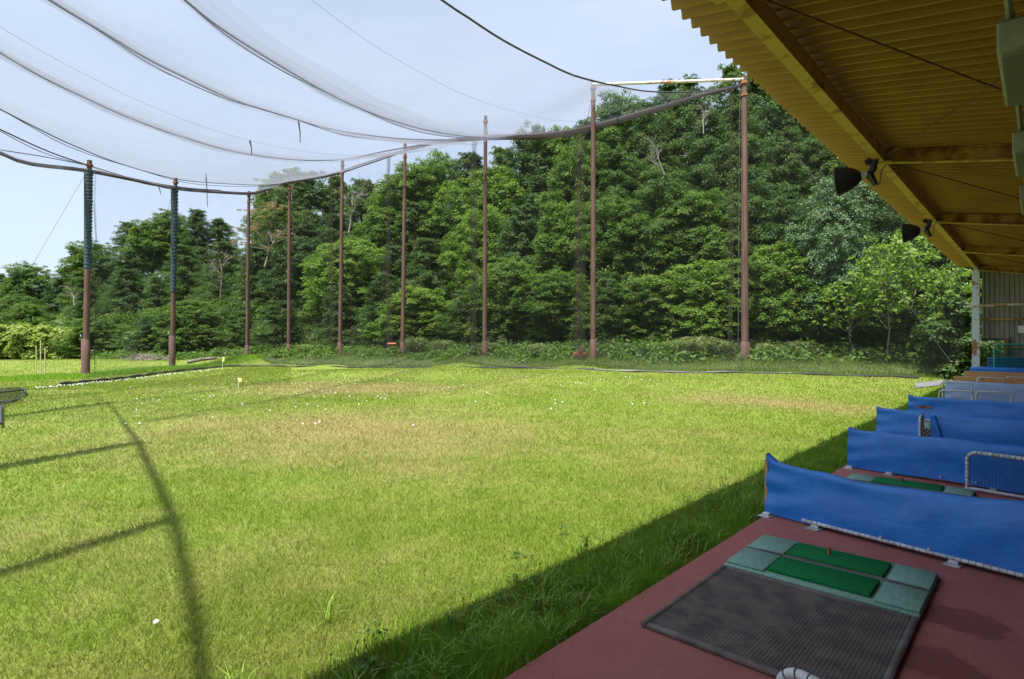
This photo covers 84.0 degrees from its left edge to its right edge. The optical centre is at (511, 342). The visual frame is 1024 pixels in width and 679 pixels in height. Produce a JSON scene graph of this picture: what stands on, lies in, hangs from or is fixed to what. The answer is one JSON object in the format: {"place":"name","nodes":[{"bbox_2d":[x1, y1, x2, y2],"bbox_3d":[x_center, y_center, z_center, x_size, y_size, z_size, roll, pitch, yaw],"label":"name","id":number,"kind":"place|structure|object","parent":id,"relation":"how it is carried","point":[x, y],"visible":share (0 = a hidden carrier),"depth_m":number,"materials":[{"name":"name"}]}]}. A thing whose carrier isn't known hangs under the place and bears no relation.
{"place":"outdoors","nodes":[
{"label":"outdoors","id":0,"kind":"place"},
{"bbox_2d":[0,0,751,305],"label":"sky","id":1,"kind":"structure","parent":0,"point":[606,41],"materials":[{"name":"blue"}]},
{"bbox_2d":[0,278,952,678],"bbox_3d":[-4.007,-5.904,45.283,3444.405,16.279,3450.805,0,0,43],"label":"ground","id":2,"kind":"structure","parent":0,"point":[436,374],"depth_m":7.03,"materials":[{"name":"plant"}]},
{"bbox_2d":[3,324,42,359],"bbox_3d":[-53.758,0.425,63.633,4.577,5.015,4.764,0,0,-20],"label":"bamboo clump","id":3,"kind":"object","parent":2,"relation":"on","point":[17,349],"visible":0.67,"depth_m":62.27,"materials":[{"name":"plant"}]},
{"bbox_2d":[80,160,93,373],"bbox_3d":[-25.401,-4.158,34.004,0.665,13.440,0.446,0,0,-4],"label":"net pole","id":4,"kind":"object","parent":2,"relation":"on","point":[87,263],"visible":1,"depth_m":33.85,"materials":[{"name":"metal"}]},
{"bbox_2d":[0,353,264,381],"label":"verge grass","id":5,"kind":"structure","parent":2,"relation":"on","point":[126,371],"depth_m":36.58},
{"bbox_2d":[0,320,291,389],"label":"lawn grass","id":6,"kind":"structure","parent":2,"relation":"on","point":[227,373],"depth_m":32.39,"materials":[{"name":"plant"}]},
{"bbox_2d":[168,178,178,366],"bbox_3d":[-25.000,-4.837,42.003,0.674,14.592,0.435,0,0,-4],"label":"net pole","id":7,"kind":"object","parent":2,"relation":"on","point":[173,287],"visible":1,"depth_m":41.85,"materials":[{"name":"metal"}]},
{"bbox_2d":[286,185,291,349],"bbox_3d":[-19.040,-5.888,48.499,0.415,15.036,0.412,0,0,43],"label":"net pole","id":8,"kind":"object","parent":2,"relation":"on","point":[288,344],"visible":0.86,"depth_m":48.39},
{"bbox_3d":[-15.154,-5.981,42.012,14.572,15.343,4.567,0,0,43],"label":"side net","id":9,"kind":"object","parent":8,"relation":"hanging from","visible":0},
{"bbox_2d":[0,0,741,206],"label":"overhead net","id":10,"kind":"object","parent":9,"relation":"attached to","point":[273,178],"visible":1,"depth_m":30.55,"materials":[{"name":"fabric"}]},
{"bbox_2d":[337,160,344,353],"bbox_3d":[-12.635,-5.978,42.003,0.535,14.916,0.362,0,0,-2],"label":"net pole","id":11,"kind":"object","parent":2,"relation":"on","point":[339,343],"visible":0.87,"depth_m":41.89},
{"bbox_2d":[400,143,406,355],"bbox_3d":[-7.243,-5.946,38.003,0.505,14.782,0.349,0,0,-2],"label":"net pole","id":12,"kind":"object","parent":2,"relation":"on","point":[402,344],"visible":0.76,"depth_m":37.89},
{"bbox_2d":[482,115,487,356],"bbox_3d":[-1.622,-6.022,33.799,0.364,14.829,0.362,0,0,43],"label":"net pole","id":13,"kind":"object","parent":2,"relation":"on","point":[484,323],"visible":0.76,"depth_m":33.69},
{"bbox_2d":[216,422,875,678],"bbox_3d":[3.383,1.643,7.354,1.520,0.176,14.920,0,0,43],"label":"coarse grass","id":14,"kind":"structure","parent":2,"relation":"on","point":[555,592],"depth_m":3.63,"materials":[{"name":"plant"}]},
{"bbox_2d":[163,386,944,678],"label":"tall grass","id":15,"kind":"structure","parent":2,"relation":"on","point":[535,651],"depth_m":3.68,"materials":[{"name":"plant"}]},
{"bbox_2d":[231,365,918,378],"bbox_3d":[-2.029,1.489,31.302,41.191,0.550,3.530,0,0,24],"label":"net bottom rope","id":16,"kind":"object","parent":2,"relation":"on","point":[805,373],"visible":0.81,"depth_m":26.07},
{"bbox_2d":[237,349,949,378],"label":"bank grass","id":17,"kind":"structure","parent":2,"relation":"on","point":[693,368],"depth_m":28.10,"materials":[{"name":"plant"}]},
{"bbox_2d":[590,81,596,359],"bbox_3d":[4.171,-6.030,29.200,0.356,14.692,0.356,0,0,43],"label":"net pole","id":18,"kind":"object","parent":2,"relation":"on","point":[593,347],"visible":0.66,"depth_m":29.09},
{"bbox_2d":[348,432,847,678],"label":"broadleaf weeds","id":19,"kind":"object","parent":2,"relation":"on","point":[407,671],"visible":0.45,"depth_m":3.44,"materials":[{"name":"green plant"}]},
{"bbox_2d":[740,75,749,359],"bbox_3d":[11.765,-5.989,28.700,0.458,14.851,0.458,0,0,43],"label":"net pole","id":20,"kind":"object","parent":2,"relation":"on","point":[745,344],"visible":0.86,"depth_m":28.57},
{"bbox_2d":[505,421,1023,678],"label":"tee platform","id":21,"kind":"structure","parent":2,"relation":"on","point":[972,627],"depth_m":3.15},
{"bbox_2d":[641,565,918,678],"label":"stance mat","id":22,"kind":"object","parent":21,"relation":"on","point":[772,627],"visible":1,"depth_m":3.15,"materials":[{"name":"rubber"}]},
{"bbox_2d":[723,534,938,620],"bbox_3d":[2.196,1.546,3.941,1.140,0.105,0.840,0,0,43],"label":"hitting mat","id":23,"kind":"object","parent":21,"relation":"on","point":[902,589],"visible":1,"depth_m":3.82,"materials":[{"name":"rubber"}]},
{"bbox_2d":[757,453,1023,577],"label":"bay divider","id":24,"kind":"object","parent":21,"relation":"on","point":[958,531],"visible":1,"depth_m":4.34,"materials":[{"name":"blue"}]},
{"bbox_2d":[846,473,975,496],"bbox_3d":[4.200,1.546,6.092,1.140,0.105,0.840,0,0,43],"label":"hitting mat","id":25,"kind":"object","parent":21,"relation":"on","point":[886,481],"visible":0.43,"depth_m":6.17,"materials":[{"name":"rubber"}]},
{"bbox_2d":[844,427,1023,493],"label":"bay divider","id":26,"kind":"object","parent":21,"relation":"on","point":[890,454],"visible":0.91,"depth_m":6.55,"materials":[{"name":"fabric"}]},
{"bbox_2d":[876,406,1023,445],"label":"bay divider","id":27,"kind":"object","parent":21,"relation":"on","point":[1003,431],"visible":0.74,"depth_m":8.56,"materials":[{"name":"fabric"}]},
{"bbox_2d":[908,394,1023,419],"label":"bay divider","id":28,"kind":"object","parent":21,"relation":"on","point":[926,406],"visible":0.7,"depth_m":11.02,"materials":[{"name":"fabric"}]},
{"bbox_2d":[945,379,1023,401],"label":"bay divider","id":29,"kind":"object","parent":21,"relation":"on","point":[1016,391],"visible":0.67,"depth_m":14.43,"materials":[{"name":"fabric"}]},
{"bbox_2d":[965,451,1023,498],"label":"basket","id":30,"kind":"object","parent":21,"relation":"on","point":[967,467],"visible":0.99,"depth_m":5.98,"materials":[{"name":"metal"}]},
{"bbox_2d":[662,0,1023,366],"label":"tee shed","id":31,"kind":"structure","parent":2,"relation":"on","point":[909,94],"depth_m":6.62,"materials":[{"name":"paint"}]},
{"bbox_2d":[833,157,885,195],"bbox_3d":[5.220,-2.482,8.505,0.759,0.532,0.436,0,0,25],"label":"floodlight","id":32,"kind":"object","parent":31,"relation":"attached to","point":[847,179],"visible":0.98,"depth_m":8.42,"materials":[{"name":"grey"}]},
{"bbox_2d":[1004,0,1023,178],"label":"lighting conduit","id":33,"kind":"object","parent":31,"relation":"attached to","point":[1008,7],"depth_m":4.11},
{"bbox_2d":[997,9,1023,106],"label":"strip light","id":34,"kind":"object","parent":33,"relation":"attached to","point":[1010,44],"visible":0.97,"depth_m":4.18,"materials":[{"name":"grey"}]},
{"bbox_2d":[909,291,1003,378],"bbox_3d":[19.965,0.044,25.410,4.160,4.647,3.996,0,0,-32],"label":"shrub","id":35,"kind":"object","parent":2,"relation":"on","point":[963,341],"visible":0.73,"depth_m":24.99,"materials":[{"name":"green plant"}]},
{"bbox_2d":[44,250,963,375],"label":"woodland floor","id":36,"kind":"structure","parent":0,"point":[415,364],"depth_m":35.97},
{"bbox_2d":[0,259,55,312],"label":"broadleaf tree","id":37,"kind":"object","parent":36,"relation":"on","point":[32,279],"visible":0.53,"depth_m":101.60,"materials":[{"name":"green plant"}]},
{"bbox_2d":[0,301,58,326],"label":"broadleaf tree","id":38,"kind":"object","parent":36,"relation":"on","point":[30,311],"visible":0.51,"depth_m":77.84,"materials":[{"name":"green plant"}]},
{"bbox_2d":[57,277,108,326],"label":"cypress tree","id":39,"kind":"object","parent":36,"relation":"on","point":[79,305],"visible":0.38,"depth_m":74.75,"materials":[{"name":"green plant"}]},
{"bbox_2d":[51,239,118,298],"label":"broadleaf tree","id":40,"kind":"object","parent":36,"relation":"on","point":[75,260],"visible":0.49,"depth_m":96.62,"materials":[{"name":"green plant"}]},
{"bbox_2d":[47,316,134,358],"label":"broadleaf tree","id":41,"kind":"object","parent":36,"relation":"on","point":[99,332],"visible":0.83,"depth_m":60.35,"materials":[{"name":"green plant"}]},
{"bbox_2d":[91,268,155,329],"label":"cypress tree","id":42,"kind":"object","parent":36,"relation":"on","point":[131,293],"visible":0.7,"depth_m":71.70,"materials":[{"name":"green plant"}]},
{"bbox_2d":[96,221,150,292],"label":"cypress tree","id":43,"kind":"object","parent":36,"relation":"on","point":[124,228],"visible":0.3,"depth_m":96.68,"materials":[{"name":"green plant"}]},
{"bbox_2d":[118,217,179,276],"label":"broadleaf tree","id":44,"kind":"object","parent":36,"relation":"on","point":[144,253],"visible":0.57,"depth_m":90.75,"materials":[{"name":"green plant"}]},
{"bbox_2d":[116,314,181,354],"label":"broadleaf tree","id":45,"kind":"object","parent":36,"relation":"on","point":[144,328],"visible":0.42,"depth_m":56.36,"materials":[{"name":"green plant"}]},
{"bbox_2d":[130,276,170,329],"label":"cypress tree","id":46,"kind":"object","parent":36,"relation":"on","point":[154,288],"visible":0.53,"depth_m":70.11,"materials":[{"name":"green plant"}]},
{"bbox_2d":[137,208,199,276],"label":"broadleaf tree","id":47,"kind":"object","parent":36,"relation":"on","point":[161,217],"visible":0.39,"depth_m":92.39,"materials":[{"name":"green plant"}]},
{"bbox_2d":[143,244,211,303],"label":"cypress tree","id":48,"kind":"object","parent":36,"relation":"on","point":[182,269],"visible":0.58,"depth_m":80.90,"materials":[{"name":"green plant"}]},
{"bbox_2d":[139,299,239,353],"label":"broadleaf tree","id":49,"kind":"object","parent":36,"relation":"on","point":[203,318],"visible":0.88,"depth_m":54.88,"materials":[{"name":"green plant"}]},
{"bbox_2d":[177,208,217,280],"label":"cypress tree","id":50,"kind":"object","parent":36,"relation":"on","point":[197,221],"visible":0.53,"depth_m":89.42,"materials":[{"name":"green plant"}]},
{"bbox_2d":[184,241,245,300],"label":"cypress tree","id":51,"kind":"object","parent":36,"relation":"on","point":[232,265],"visible":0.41,"depth_m":78.13,"materials":[{"name":"green plant"}]},
{"bbox_2d":[208,310,263,352],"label":"cypress tree","id":52,"kind":"object","parent":36,"relation":"on","point":[233,332],"visible":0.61,"depth_m":54.86,"materials":[{"name":"green plant"}]},
{"bbox_2d":[218,242,291,315],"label":"cypress tree","id":53,"kind":"object","parent":36,"relation":"on","point":[255,257],"visible":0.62,"depth_m":63.10,"materials":[{"name":"green plant"}]},
{"bbox_2d":[233,300,313,355],"bbox_3d":[-21.647,-1.185,53.666,7.473,5.612,7.145,0,0,26],"label":"bush","id":54,"kind":"object","parent":36,"relation":"on","point":[275,315],"visible":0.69,"depth_m":52.78,"materials":[{"name":"green plant"}]},
{"bbox_2d":[252,236,325,317],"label":"broadleaf tree","id":55,"kind":"object","parent":36,"relation":"on","point":[301,249],"visible":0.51,"depth_m":58.35,"materials":[{"name":"green plant"}]},
{"bbox_2d":[252,201,325,278],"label":"broadleaf tree","id":56,"kind":"object","parent":36,"relation":"on","point":[298,231],"visible":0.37,"depth_m":66.90,"materials":[{"name":"green plant"}]},
{"bbox_2d":[257,169,334,255],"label":"broadleaf tree","id":57,"kind":"object","parent":36,"relation":"on","point":[311,191],"visible":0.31,"depth_m":69.60,"materials":[{"name":"green plant"}]},
{"bbox_2d":[311,285,363,346],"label":"cypress tree","id":58,"kind":"object","parent":36,"relation":"on","point":[332,328],"visible":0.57,"depth_m":48.50,"materials":[{"name":"green plant"}]},
{"bbox_2d":[296,237,389,319],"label":"broadleaf tree","id":59,"kind":"object","parent":36,"relation":"on","point":[355,266],"visible":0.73,"depth_m":53.94,"materials":[{"name":"green plant"}]},
{"bbox_2d":[321,178,375,242],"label":"cypress tree","id":60,"kind":"object","parent":36,"relation":"on","point":[357,213],"visible":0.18,"depth_m":65.13,"materials":[{"name":"green plant"}]},
{"bbox_2d":[342,272,411,347],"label":"cypress tree","id":61,"kind":"object","parent":36,"relation":"on","point":[385,282],"visible":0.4,"depth_m":45.64,"materials":[{"name":"green plant"}]},
{"bbox_2d":[359,244,422,328],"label":"cypress tree","id":62,"kind":"object","parent":36,"relation":"on","point":[393,260],"visible":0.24,"depth_m":52.23,"materials":[{"name":"green plant"}]},
{"bbox_2d":[349,161,459,264],"bbox_3d":[-11.243,-12.744,62.544,13.450,14.017,12.969,0,0,-5],"label":"broadleaf tree","id":63,"kind":"object","parent":36,"relation":"on","point":[386,194],"visible":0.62,"depth_m":59.74,"materials":[{"name":"green plant"}]},
{"bbox_2d":[359,285,459,345],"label":"broadleaf tree","id":64,"kind":"object","parent":36,"relation":"on","point":[422,300],"visible":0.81,"depth_m":43.27,"materials":[{"name":"green plant"}]},
{"bbox_2d":[387,199,444,286],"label":"cypress tree","id":65,"kind":"object","parent":36,"relation":"on","point":[412,226],"visible":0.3,"depth_m":58.20,"materials":[{"name":"green plant"}]},
{"bbox_2d":[396,238,462,321],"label":"cypress tree","id":66,"kind":"object","parent":36,"relation":"on","point":[426,270],"visible":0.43,"depth_m":50.67,"materials":[{"name":"green plant"}]},
{"bbox_2d":[413,147,472,245],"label":"broadleaf tree","id":67,"kind":"object","parent":36,"relation":"on","point":[440,159],"visible":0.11,"depth_m":62.53,"materials":[{"name":"green plant"}]},
{"bbox_2d":[423,151,487,267],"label":"cypress tree","id":68,"kind":"object","parent":36,"relation":"on","point":[472,161],"visible":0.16,"depth_m":58.83,"materials":[{"name":"green plant"}]},
{"bbox_2d":[431,290,493,345],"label":"cypress tree","id":69,"kind":"object","parent":36,"relation":"on","point":[459,307],"visible":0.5,"depth_m":41.33,"materials":[{"name":"green plant"}]},
{"bbox_2d":[436,200,521,301],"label":"broadleaf tree","id":70,"kind":"object","parent":36,"relation":"on","point":[472,253],"visible":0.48,"depth_m":47.08,"materials":[{"name":"green plant"}]},
{"bbox_2d":[433,164,540,268],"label":"broadleaf tree","id":71,"kind":"object","parent":36,"relation":"on","point":[498,192],"visible":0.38,"depth_m":52.40,"materials":[{"name":"green plant"}]},
{"bbox_2d":[3,166,986,370],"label":"woodland undergrowth","id":72,"kind":"object","parent":36,"relation":"on","point":[617,349],"visible":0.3,"depth_m":34.99,"materials":[{"name":"green plant"}]},
{"bbox_2d":[460,254,556,343],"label":"broadleaf tree","id":73,"kind":"object","parent":36,"relation":"on","point":[506,287],"visible":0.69,"depth_m":38.59,"materials":[{"name":"green plant"}]},
{"bbox_2d":[481,203,554,310],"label":"cypress tree","id":74,"kind":"object","parent":36,"relation":"on","point":[521,238],"visible":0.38,"depth_m":45.34,"materials":[{"name":"green plant"}]},
{"bbox_2d":[496,120,563,219],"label":"broadleaf tree","id":75,"kind":"object","parent":36,"relation":"on","point":[526,159],"visible":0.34,"depth_m":54.72,"materials":[{"name":"green plant"}]},
{"bbox_2d":[509,265,596,343],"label":"broadleaf tree","id":76,"kind":"object","parent":36,"relation":"on","point":[560,293],"visible":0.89,"depth_m":36.65,"materials":[{"name":"green plant"}]},
{"bbox_2d":[525,193,611,300],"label":"broadleaf tree","id":77,"kind":"object","parent":36,"relation":"on","point":[568,225],"visible":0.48,"depth_m":41.92,"materials":[{"name":"green plant"}]},
{"bbox_2d":[534,135,623,259],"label":"broadleaf tree","id":78,"kind":"object","parent":36,"relation":"on","point":[579,176],"visible":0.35,"depth_m":48.20,"materials":[{"name":"green plant"}]},
{"bbox_2d":[565,271,644,351],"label":"cypress tree","id":79,"kind":"object","parent":36,"relation":"on","point":[607,279],"visible":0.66,"depth_m":34.10,"materials":[{"name":"green plant"}]},
{"bbox_2d":[570,145,654,263],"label":"cypress tree","id":80,"kind":"object","parent":36,"relation":"on","point":[623,175],"visible":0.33,"depth_m":46.80,"materials":[{"name":"green plant"}]},
{"bbox_2d":[568,193,667,295],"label":"broadleaf tree","id":81,"kind":"object","parent":36,"relation":"on","point":[612,230],"visible":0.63,"depth_m":39.63,"materials":[{"name":"green plant"}]},
{"bbox_2d":[576,88,664,199],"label":"broadleaf tree","id":82,"kind":"object","parent":36,"relation":"on","point":[613,137],"visible":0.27,"depth_m":51.81,"materials":[{"name":"green plant"}]},
{"bbox_2d":[600,99,687,209],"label":"cypress tree","id":83,"kind":"object","parent":36,"relation":"on","point":[645,126],"visible":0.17,"depth_m":49.85,"materials":[{"name":"green plant"}]},
{"bbox_2d":[599,275,702,345],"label":"broadleaf tree","id":84,"kind":"object","parent":36,"relation":"on","point":[645,307],"visible":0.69,"depth_m":32.80,"materials":[{"name":"green plant"}]},
{"bbox_2d":[600,168,706,304],"bbox_3d":[10.647,-7.188,40.008,9.482,10.450,11.112,0,0,-34],"label":"cypress tree","id":85,"kind":"object","parent":36,"relation":"on","point":[659,179],"visible":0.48,"depth_m":39.48,"materials":[{"name":"green plant"}]},
{"bbox_2d":[628,142,704,226],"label":"cypress tree","id":86,"kind":"object","parent":36,"relation":"on","point":[665,164],"visible":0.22,"depth_m":46.60,"materials":[{"name":"green plant"}]},
{"bbox_2d":[644,73,729,204],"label":"cypress tree","id":87,"kind":"object","parent":36,"relation":"on","point":[690,114],"visible":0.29,"depth_m":49.75,"materials":[{"name":"green plant"}]},
{"bbox_2d":[638,187,740,279],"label":"broadleaf tree","id":88,"kind":"object","parent":36,"relation":"on","point":[697,201],"visible":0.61,"depth_m":38.66,"materials":[{"name":"green plant"}]},
{"bbox_2d":[630,259,769,345],"bbox_3d":[10.917,-1.829,33.522,7.641,6.117,7.924,0,0,20],"label":"broadleaf tree","id":89,"kind":"object","parent":36,"relation":"on","point":[686,284],"visible":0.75,"depth_m":31.87,"materials":[{"name":"green plant"}]},
{"bbox_2d":[672,110,754,246],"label":"cypress tree","id":90,"kind":"object","parent":36,"relation":"on","point":[702,148],"visible":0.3,"depth_m":45.94,"materials":[{"name":"green plant"}]},
{"bbox_2d":[691,62,776,187],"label":"cypress tree","id":91,"kind":"object","parent":36,"relation":"on","point":[730,71],"visible":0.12,"depth_m":52.59,"materials":[{"name":"green plant"}]},
{"bbox_2d":[686,257,792,344],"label":"broadleaf tree","id":92,"kind":"object","parent":36,"relation":"on","point":[755,290],"visible":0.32,"depth_m":31.94,"materials":[{"name":"green plant"}]},
{"bbox_2d":[694,104,798,239],"bbox_3d":[18.628,-13.047,47.313,10.735,12.473,12.581,0,0,-14],"label":"cypress tree","id":93,"kind":"object","parent":36,"relation":"on","point":[732,118],"visible":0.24,"depth_m":45.23,"materials":[{"name":"green plant"}]},
{"bbox_2d":[701,167,792,265],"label":"cypress tree","id":94,"kind":"object","parent":36,"relation":"on","point":[756,196],"visible":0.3,"depth_m":38.83,"materials":[{"name":"green plant"}]},
{"bbox_2d":[700,71,804,220],"bbox_3d":[21.564,-16.621,50.536,11.766,14.648,13.788,0,0,-25],"label":"cypress tree","id":95,"kind":"object","parent":36,"relation":"on","point":[759,99],"visible":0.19,"depth_m":48.06,"materials":[{"name":"green plant"}]},
{"bbox_2d":[748,184,817,277],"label":"cypress tree","id":96,"kind":"object","parent":36,"relation":"on","point":[786,193],"visible":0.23,"depth_m":38.99,"materials":[{"name":"green plant"}]},
{"bbox_2d":[720,239,851,343],"bbox_3d":[15.694,-2.379,32.874,7.480,7.290,7.758,0,0,37],"label":"broadleaf tree","id":97,"kind":"object","parent":36,"relation":"on","point":[784,266],"visible":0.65,"depth_m":31.23,"materials":[{"name":"green plant"}]},
{"bbox_2d":[751,126,821,241],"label":"cypress tree","id":98,"kind":"object","parent":36,"relation":"on","point":[790,156],"visible":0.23,"depth_m":44.99,"materials":[{"name":"green plant"}]},
{"bbox_2d":[783,134,838,222],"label":"cypress tree","id":99,"kind":"object","parent":36,"relation":"on","point":[815,159],"visible":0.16,"depth_m":44.67,"materials":[{"name":"green plant"}]},
{"bbox_2d":[780,174,888,344],"bbox_3d":[17.566,-3.928,31.141,5.192,10.669,5.135,0,0,-18],"label":"broadleaf tree","id":100,"kind":"object","parent":36,"relation":"on","point":[828,216],"visible":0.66,"depth_m":30.15,"materials":[{"name":"green plant"}]},
{"bbox_2d":[777,266,891,346],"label":"broadleaf tree","id":101,"kind":"object","parent":36,"relation":"on","point":[832,337],"visible":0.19,"depth_m":30.37,"materials":[{"name":"green plant"}]},
{"bbox_2d":[807,273,891,349],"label":"young tree","id":102,"kind":"object","parent":36,"relation":"on","point":[849,307],"visible":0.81,"depth_m":28.47,"materials":[{"name":"green plant"}]},
{"bbox_2d":[815,180,922,265],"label":"cypress tree","id":103,"kind":"object","parent":36,"relation":"on","point":[881,234],"visible":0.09,"depth_m":37.09,"materials":[{"name":"green plant"}]},
{"bbox_2d":[819,259,932,343],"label":"broadleaf tree","id":104,"kind":"object","parent":36,"relation":"on","point":[879,328],"visible":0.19,"depth_m":29.64,"materials":[{"name":"green plant"}]},
{"bbox_2d":[840,232,936,361],"bbox_3d":[17.914,-1.863,27.190,3.889,7.205,4.495,0,0,45],"label":"young tree","id":105,"kind":"object","parent":36,"relation":"on","point":[890,266],"visible":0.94,"depth_m":27.14,"materials":[{"name":"green plant"}]},
{"bbox_2d":[860,234,951,334],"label":"young tree","id":106,"kind":"object","parent":36,"relation":"on","point":[922,269],"visible":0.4,"depth_m":28.28,"materials":[{"name":"green plant"}]},
{"bbox_2d":[912,261,981,360],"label":"young tree","id":107,"kind":"object","parent":36,"relation":"on","point":[949,283],"visible":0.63,"depth_m":25.84,"materials":[{"name":"green plant"}]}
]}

